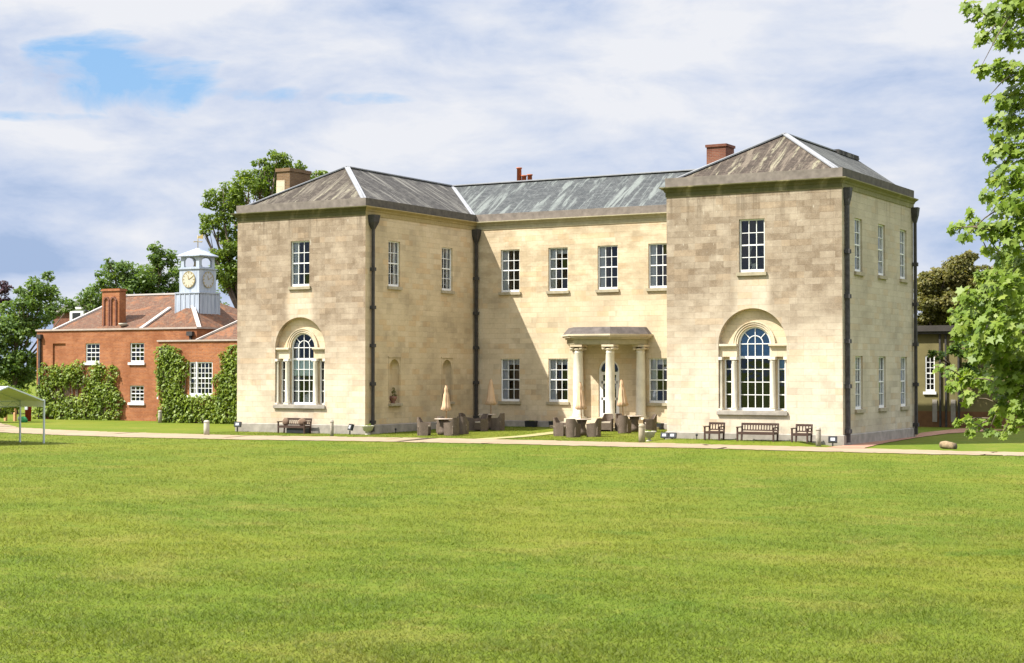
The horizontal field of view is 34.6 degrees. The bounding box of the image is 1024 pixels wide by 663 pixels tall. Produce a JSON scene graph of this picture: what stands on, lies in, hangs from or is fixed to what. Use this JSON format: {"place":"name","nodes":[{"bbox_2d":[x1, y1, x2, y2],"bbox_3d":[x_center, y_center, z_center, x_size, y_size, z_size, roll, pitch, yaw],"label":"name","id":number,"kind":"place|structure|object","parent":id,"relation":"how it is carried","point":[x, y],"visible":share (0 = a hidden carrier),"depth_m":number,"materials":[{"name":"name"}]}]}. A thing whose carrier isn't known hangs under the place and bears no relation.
{"place":"outdoors","nodes":[
{"label":"outdoors","id":0,"kind":"place"},
{"bbox_2d":[0,374,1023,662],"bbox_3d":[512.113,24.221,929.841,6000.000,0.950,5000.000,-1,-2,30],"label":"lawn","id":1,"kind":"structure","parent":0,"point":[980,442],"depth_m":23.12,"materials":[{"name":"green plant"}]},
{"bbox_2d":[0,280,13,312],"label":"purple tree","id":2,"kind":"object","parent":1,"relation":"on","point":[5,289],"visible":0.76,"depth_m":129.88,"materials":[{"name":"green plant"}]},
{"bbox_2d":[13,408,16,420],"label":"timber post","id":3,"kind":"object","parent":1,"relation":"on","point":[15,416],"visible":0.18,"depth_m":94.33,"materials":[{"name":"orange wood"}]},
{"bbox_2d":[0,380,32,417],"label":"hedge tree","id":4,"kind":"object","parent":1,"relation":"on","point":[4,412],"visible":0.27,"depth_m":91.97,"materials":[{"name":"green plant"}]},
{"bbox_2d":[0,386,44,442],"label":"party tent","id":5,"kind":"object","parent":1,"relation":"on","point":[11,396],"visible":0.92,"depth_m":61.62,"materials":[{"name":"fabric"}]},
{"bbox_2d":[18,416,27,422],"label":"garden sack","id":6,"kind":"object","parent":1,"relation":"on","point":[24,419],"visible":0.74,"depth_m":91.93,"materials":[{"name":"green plastic"}]},
{"bbox_2d":[25,407,31,420],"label":"garden bin","id":7,"kind":"object","parent":1,"relation":"on","point":[28,410],"visible":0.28,"depth_m":93.97,"materials":[{"name":"red plastic"}]},
{"bbox_2d":[0,271,77,413],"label":"garden tree","id":8,"kind":"object","parent":1,"relation":"on","point":[18,328],"visible":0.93,"depth_m":109.65,"materials":[{"name":"green plant"}]},
{"bbox_2d":[53,299,97,327],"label":"distant house","id":9,"kind":"structure","parent":1,"relation":"on","point":[72,315],"depth_m":135.74,"materials":[{"name":"brick"}]},
{"bbox_2d":[70,307,87,320],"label":"window","id":10,"kind":"structure","parent":9,"relation":"in","point":[78,312],"depth_m":134.70,"materials":[{"name":"white paint"}]},
{"bbox_2d":[35,234,236,422],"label":"brick lodge","id":11,"kind":"structure","parent":1,"relation":"on","point":[194,319],"depth_m":95.96,"materials":[{"name":"red brick"}]},
{"bbox_2d":[31,359,125,419],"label":"climbing shrub","id":12,"kind":"object","parent":11,"relation":"attached to","point":[53,409],"visible":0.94,"depth_m":97.10,"materials":[{"name":"green plant"}]},
{"bbox_2d":[83,343,100,364],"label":"window","id":13,"kind":"structure","parent":11,"relation":"in","point":[92,349],"depth_m":97.21,"materials":[{"name":"white paint"}]},
{"bbox_2d":[128,343,144,364],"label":"window","id":14,"kind":"structure","parent":11,"relation":"in","point":[137,349],"depth_m":95.76,"materials":[{"name":"white paint"}]},
{"bbox_2d":[128,385,144,404],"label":"window","id":15,"kind":"structure","parent":11,"relation":"in","point":[136,391],"depth_m":95.47,"materials":[{"name":"white paint"}]},
{"bbox_2d":[153,343,223,423],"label":"climbing shrub","id":16,"kind":"object","parent":11,"relation":"attached to","point":[172,404],"visible":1,"depth_m":91.34,"materials":[{"name":"green plant"}]},
{"bbox_2d":[187,362,212,397],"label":"window","id":17,"kind":"structure","parent":11,"relation":"in","point":[200,372],"depth_m":91.27,"materials":[{"name":"white paint"}]},
{"bbox_2d":[209,344,236,423],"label":"climbing shrub","id":18,"kind":"object","parent":11,"relation":"attached to","point":[229,376],"visible":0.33,"depth_m":89.53,"materials":[{"name":"green plant"}]},
{"bbox_2d":[73,240,227,311],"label":"oak tree","id":19,"kind":"object","parent":1,"relation":"on","point":[135,281],"visible":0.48,"depth_m":117.75,"materials":[{"name":"green plant"}]},
{"bbox_2d":[158,410,161,422],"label":"bollard","id":20,"kind":"object","parent":1,"relation":"on","point":[159,416],"visible":0.91,"depth_m":91.32,"materials":[{"name":"grey stone"}]},
{"bbox_2d":[204,420,209,434],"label":"bollard","id":21,"kind":"object","parent":1,"relation":"on","point":[206,427],"visible":0.9,"depth_m":73.61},
{"bbox_2d":[234,422,241,430],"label":"floodlight","id":22,"kind":"object","parent":1,"relation":"on","point":[237,424],"visible":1,"depth_m":77.98,"materials":[{"name":"black plastic"}]},
{"bbox_2d":[198,149,328,308],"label":"tall tree","id":23,"kind":"object","parent":1,"relation":"on","point":[260,184],"visible":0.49,"depth_m":107.79,"materials":[{"name":"green plant"}]},
{"bbox_2d":[277,418,311,433],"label":"garden bench","id":24,"kind":"object","parent":1,"relation":"on","point":[290,427],"visible":1,"depth_m":75.97,"materials":[{"name":"brown wood"}]},
{"bbox_2d":[330,420,333,435],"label":"bollard","id":25,"kind":"object","parent":1,"relation":"on","point":[331,427],"visible":0.91,"depth_m":72.79,"materials":[{"name":"beige stone"}]},
{"bbox_2d":[347,424,353,434],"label":"floodlight","id":26,"kind":"object","parent":1,"relation":"on","point":[350,427],"visible":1,"depth_m":74.54,"materials":[{"name":"black plastic"}]},
{"bbox_2d":[361,423,374,434],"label":"garden urn","id":27,"kind":"object","parent":1,"relation":"on","point":[367,428],"visible":1,"depth_m":74.23,"materials":[{"name":"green stone"}]},
{"bbox_2d":[417,417,430,435],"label":"wicker chair","id":28,"kind":"object","parent":1,"relation":"on","point":[423,428],"visible":0.98,"depth_m":73.49,"materials":[{"name":"wicker"}]},
{"bbox_2d":[436,416,450,432],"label":"wicker chair","id":29,"kind":"object","parent":1,"relation":"on","point":[437,427],"visible":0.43,"depth_m":74.82,"materials":[{"name":"brown wicker"}]},
{"bbox_2d":[435,418,452,434],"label":"cafe table","id":30,"kind":"object","parent":1,"relation":"on","point":[441,427],"visible":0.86,"depth_m":73.96,"materials":[{"name":"beige"}]},
{"bbox_2d":[441,385,451,417],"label":"closed parasol","id":31,"kind":"object","parent":1,"relation":"on","point":[446,406],"visible":0.78,"depth_m":74.35,"materials":[{"name":"beige fabric"}]},
{"bbox_2d":[443,417,458,435],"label":"wicker chair","id":32,"kind":"object","parent":1,"relation":"on","point":[451,428],"visible":0.98,"depth_m":73.32,"materials":[{"name":"wicker"}]},
{"bbox_2d":[457,417,468,433],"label":"wicker chair","id":33,"kind":"object","parent":1,"relation":"on","point":[463,425],"visible":0.67,"depth_m":74.48,"materials":[{"name":"wicker"}]},
{"bbox_2d":[462,413,474,430],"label":"wicker chair","id":34,"kind":"object","parent":1,"relation":"on","point":[471,424],"visible":0.47,"depth_m":77.73,"materials":[{"name":"brown wicker"}]},
{"bbox_2d":[474,414,488,430],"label":"wicker chair","id":35,"kind":"object","parent":1,"relation":"on","point":[481,423],"visible":1,"depth_m":77.18,"materials":[{"name":"brown wicker"}]},
{"bbox_2d":[478,414,495,428],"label":"cafe table","id":36,"kind":"object","parent":1,"relation":"on","point":[489,417],"visible":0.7,"depth_m":78.36,"materials":[{"name":"wicker"}]},
{"bbox_2d":[485,379,496,429],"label":"closed parasol","id":37,"kind":"object","parent":1,"relation":"on","point":[490,400],"visible":0.88,"depth_m":78.47,"materials":[{"name":"beige fabric"}]},
{"bbox_2d":[490,413,504,429],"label":"wicker chair","id":38,"kind":"object","parent":1,"relation":"on","point":[498,423],"visible":1,"depth_m":77.63,"materials":[{"name":"brown wicker"}]},
{"bbox_2d":[524,420,537,426],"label":"planter box","id":39,"kind":"object","parent":1,"relation":"on","point":[530,423],"visible":1,"depth_m":81.09,"materials":[{"name":"black plastic"}]},
{"bbox_2d":[553,417,565,435],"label":"wicker chair","id":40,"kind":"object","parent":1,"relation":"on","point":[559,428],"visible":0.93,"depth_m":72.41,"materials":[{"name":"wicker"}]},
{"bbox_2d":[566,419,580,436],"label":"wicker chair","id":41,"kind":"object","parent":1,"relation":"on","point":[573,427],"visible":0.99,"depth_m":71.27,"materials":[{"name":"wicker"}]},
{"bbox_2d":[231,132,919,445],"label":"country house","id":42,"kind":"structure","parent":1,"relation":"on","point":[361,293],"depth_m":76.56,"materials":[{"name":"stone"}]},
{"bbox_2d":[288,241,310,289],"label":"window","id":43,"kind":"structure","parent":42,"relation":"in","point":[300,249],"depth_m":77.29,"materials":[{"name":"white paint"}]},
{"bbox_2d":[281,333,324,404],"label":"arched window","id":44,"kind":"structure","parent":42,"relation":"in","point":[302,351],"depth_m":77.43,"materials":[{"name":"white paint"}]},
{"bbox_2d":[389,387,396,402],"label":"niche vase","id":45,"kind":"object","parent":42,"relation":"in","point":[393,398],"visible":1,"depth_m":76.93,"materials":[{"name":"brown ceramic"}]},
{"bbox_2d":[387,241,402,289],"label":"window","id":46,"kind":"structure","parent":42,"relation":"in","point":[393,247],"depth_m":77.50,"materials":[{"name":"white paint"}]},
{"bbox_2d":[441,247,454,293],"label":"window","id":47,"kind":"structure","parent":42,"relation":"in","point":[446,252],"depth_m":81.52,"materials":[{"name":"white paint"}]},
{"bbox_2d":[498,249,520,294],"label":"window","id":48,"kind":"structure","parent":42,"relation":"in","point":[510,258],"depth_m":82.78,"materials":[{"name":"white paint"}]},
{"bbox_2d":[498,359,520,403],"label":"window","id":49,"kind":"structure","parent":42,"relation":"in","point":[510,367],"depth_m":82.58,"materials":[{"name":"white paint"}]},
{"bbox_2d":[546,247,568,293],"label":"window","id":50,"kind":"structure","parent":42,"relation":"in","point":[558,257],"depth_m":81.44,"materials":[{"name":"white paint"}]},
{"bbox_2d":[546,359,569,404],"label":"window","id":51,"kind":"structure","parent":42,"relation":"in","point":[558,368],"depth_m":81.30,"materials":[{"name":"white paint"}]},
{"bbox_2d":[595,245,618,292],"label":"window","id":52,"kind":"structure","parent":42,"relation":"in","point":[607,255],"depth_m":80.06,"materials":[{"name":"white paint"}]},
{"bbox_2d":[599,360,618,416],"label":"door","id":53,"kind":"structure","parent":42,"relation":"in","point":[602,367],"depth_m":79.84,"materials":[{"name":"white paint"}]},
{"bbox_2d":[646,243,666,290],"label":"window","id":54,"kind":"structure","parent":42,"relation":"in","point":[657,252],"depth_m":78.68,"materials":[{"name":"white paint"}]},
{"bbox_2d":[646,358,666,405],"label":"window","id":55,"kind":"structure","parent":42,"relation":"in","point":[657,366],"depth_m":78.55,"materials":[{"name":"white paint"}]},
{"bbox_2d":[736,218,766,275],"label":"window","id":56,"kind":"structure","parent":42,"relation":"in","point":[752,231],"depth_m":66.89,"materials":[{"name":"white paint"}]},
{"bbox_2d":[722,327,784,410],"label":"arched window","id":57,"kind":"structure","parent":42,"relation":"in","point":[754,350],"depth_m":67.20,"materials":[{"name":"white paint"}]},
{"bbox_2d":[750,246,757,268],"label":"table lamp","id":58,"kind":"object","parent":42,"relation":"on","point":[753,265],"visible":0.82,"depth_m":66.24,"materials":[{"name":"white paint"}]},
{"bbox_2d":[854,218,864,275],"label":"window","id":59,"kind":"structure","parent":42,"relation":"in","point":[857,221],"depth_m":65.89,"materials":[{"name":"white paint"}]},
{"bbox_2d":[855,356,865,412],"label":"window","id":60,"kind":"structure","parent":42,"relation":"in","point":[857,358],"depth_m":65.79,"materials":[{"name":"white paint"}]},
{"bbox_2d":[878,224,887,279],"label":"window","id":61,"kind":"structure","parent":42,"relation":"in","point":[880,227],"depth_m":68.53,"materials":[{"name":"white paint"}]},
{"bbox_2d":[878,357,888,411],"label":"window","id":62,"kind":"structure","parent":42,"relation":"in","point":[881,359],"depth_m":68.45,"materials":[{"name":"white paint"}]},
{"bbox_2d":[900,230,908,282],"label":"window","id":63,"kind":"structure","parent":42,"relation":"in","point":[902,233],"depth_m":71.22,"materials":[{"name":"white paint"}]},
{"bbox_2d":[900,357,909,409],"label":"window","id":64,"kind":"structure","parent":42,"relation":"in","point":[904,407],"depth_m":71.08,"materials":[{"name":"white paint"}]},
{"bbox_2d":[575,382,586,435],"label":"closed parasol","id":65,"kind":"object","parent":1,"relation":"on","point":[580,404],"visible":0.92,"depth_m":72.89,"materials":[{"name":"beige fabric"}]},
{"bbox_2d":[575,419,590,434],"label":"cafe table","id":66,"kind":"object","parent":1,"relation":"on","point":[582,422],"visible":0.79,"depth_m":72.53,"materials":[{"name":"wicker"}]},
{"bbox_2d":[586,418,600,436],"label":"wicker chair","id":67,"kind":"object","parent":1,"relation":"on","point":[593,429],"visible":1,"depth_m":71.56,"materials":[{"name":"wicker"}]},
{"bbox_2d":[601,414,612,431],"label":"wicker chair","id":68,"kind":"object","parent":1,"relation":"on","point":[606,422],"visible":0.91,"depth_m":75.94,"materials":[{"name":"brown wicker"}]},
{"bbox_2d":[615,414,629,430],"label":"wicker chair","id":69,"kind":"object","parent":1,"relation":"on","point":[616,422],"visible":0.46,"depth_m":76.02,"materials":[{"name":"brown wicker"}]},
{"bbox_2d":[617,379,628,414],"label":"closed parasol","id":70,"kind":"object","parent":1,"relation":"on","point":[622,400],"visible":0.73,"depth_m":75.41,"materials":[{"name":"beige fabric"}]},
{"bbox_2d":[618,415,631,432],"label":"wicker chair","id":71,"kind":"object","parent":1,"relation":"on","point":[624,423],"visible":0.99,"depth_m":74.08,"materials":[{"name":"brown wicker"}]},
{"bbox_2d":[627,415,642,431],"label":"cafe table","id":72,"kind":"object","parent":1,"relation":"on","point":[634,424],"visible":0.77,"depth_m":75.23,"materials":[{"name":"wicker"}]},
{"bbox_2d":[638,424,644,441],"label":"bollard","id":73,"kind":"object","parent":1,"relation":"on","point":[641,432],"visible":0.94,"depth_m":66.50,"materials":[{"name":"stone"}]},
{"bbox_2d":[643,414,656,431],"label":"wicker chair","id":74,"kind":"object","parent":1,"relation":"on","point":[650,424],"visible":0.76,"depth_m":74.87,"materials":[{"name":"brown wicker"}]},
{"bbox_2d":[645,430,655,440],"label":"garden urn","id":75,"kind":"object","parent":1,"relation":"on","point":[649,434],"visible":0.94,"depth_m":66.98,"materials":[{"name":"beige stone"}]},
{"bbox_2d":[657,422,663,429],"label":"planter box","id":76,"kind":"object","parent":1,"relation":"on","point":[660,425],"visible":0.58,"depth_m":77.60,"materials":[{"name":"plastic"}]},
{"bbox_2d":[660,432,676,438],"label":"floodlight","id":77,"kind":"object","parent":1,"relation":"on","point":[664,435],"visible":1,"depth_m":66.50,"materials":[{"name":"black plastic"}]},
{"bbox_2d":[703,422,724,440],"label":"garden armchair","id":78,"kind":"object","parent":1,"relation":"on","point":[718,432],"visible":1,"depth_m":65.54,"materials":[{"name":"brown wood"}]},
{"bbox_2d":[736,423,778,441],"bbox_3d":[9.650,3.956,64.629,1.570,0.709,0.620,-1,-2,30],"label":"garden bench","id":79,"kind":"object","parent":1,"relation":"on","point":[744,432],"visible":1,"depth_m":64.69,"materials":[{"name":"brown wood"}]},
{"bbox_2d":[791,424,812,442],"bbox_3d":[11.227,3.947,63.721,0.690,0.709,0.620,-1,-2,30],"label":"garden armchair","id":80,"kind":"object","parent":1,"relation":"on","point":[796,434],"visible":1,"depth_m":63.71,"materials":[{"name":"brown wood"}]},
{"bbox_2d":[816,427,820,446],"bbox_3d":[11.743,4.065,63.051,0.210,0.780,0.210,-1,-2,30],"label":"bollard","id":81,"kind":"object","parent":1,"relation":"on","point":[818,436],"visible":0.92,"depth_m":62.97,"materials":[{"name":"beige stone"}]},
{"bbox_2d":[828,436,836,445],"bbox_3d":[12.349,4.223,63.321,0.340,0.386,0.186,0,-1,13],"label":"floodlight","id":82,"kind":"object","parent":1,"relation":"on","point":[832,439],"visible":0.85,"depth_m":63.27,"materials":[{"name":"black plastic"}]},
{"bbox_2d":[826,428,996,447],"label":"gravel yard","id":83,"kind":"structure","parent":1,"relation":"on","point":[868,444],"depth_m":69.38,"materials":[{"name":"beige gravel"}]},
{"bbox_2d":[939,441,956,448],"bbox_3d":[16.213,4.231,61.120,0.300,0.322,0.660,1,-2,-35],"label":"rock","id":84,"kind":"object","parent":1,"relation":"on","point":[946,445],"visible":0.99,"depth_m":61.01,"materials":[{"name":"beige stone"}]},
{"bbox_2d":[913,245,1022,325],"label":"magnolia tree","id":85,"kind":"object","parent":1,"relation":"on","point":[936,288],"visible":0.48,"depth_m":95.39,"materials":[{"name":"green plant"}]},
{"bbox_2d":[917,325,1023,427],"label":"garden annex","id":86,"kind":"object","parent":1,"relation":"on","point":[938,406],"visible":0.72,"depth_m":84.41,"materials":[{"name":"beige stone"}]},
{"bbox_2d":[923,356,936,393],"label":"window","id":87,"kind":"structure","parent":86,"relation":"in","point":[929,376],"depth_m":84.91,"materials":[{"name":"white paint"}]},
{"bbox_2d":[927,254,1023,378],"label":"dark tree","id":88,"kind":"object","parent":1,"relation":"on","point":[954,349],"visible":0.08,"depth_m":83.03,"materials":[{"name":"green plant"}]},
{"bbox_2d":[932,0,1023,440],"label":"maple tree","id":89,"kind":"object","parent":1,"relation":"on","point":[1003,306],"visible":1,"depth_m":22.54,"materials":[{"name":"green plant"}]},
{"bbox_2d":[0,423,1023,455],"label":"gravel path","id":90,"kind":"structure","parent":0,"point":[8,428],"depth_m":67.04,"materials":[{"name":"beige gravel"}]},
{"bbox_2d":[0,0,1023,366],"label":"sky","id":91,"kind":"structure","parent":0,"point":[117,117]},
{"bbox_2d":[477,432,552,438],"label":"spur path","id":92,"kind":"structure","parent":0,"point":[537,434],"depth_m":71.93,"materials":[{"name":"beige gravel"}]}
]}

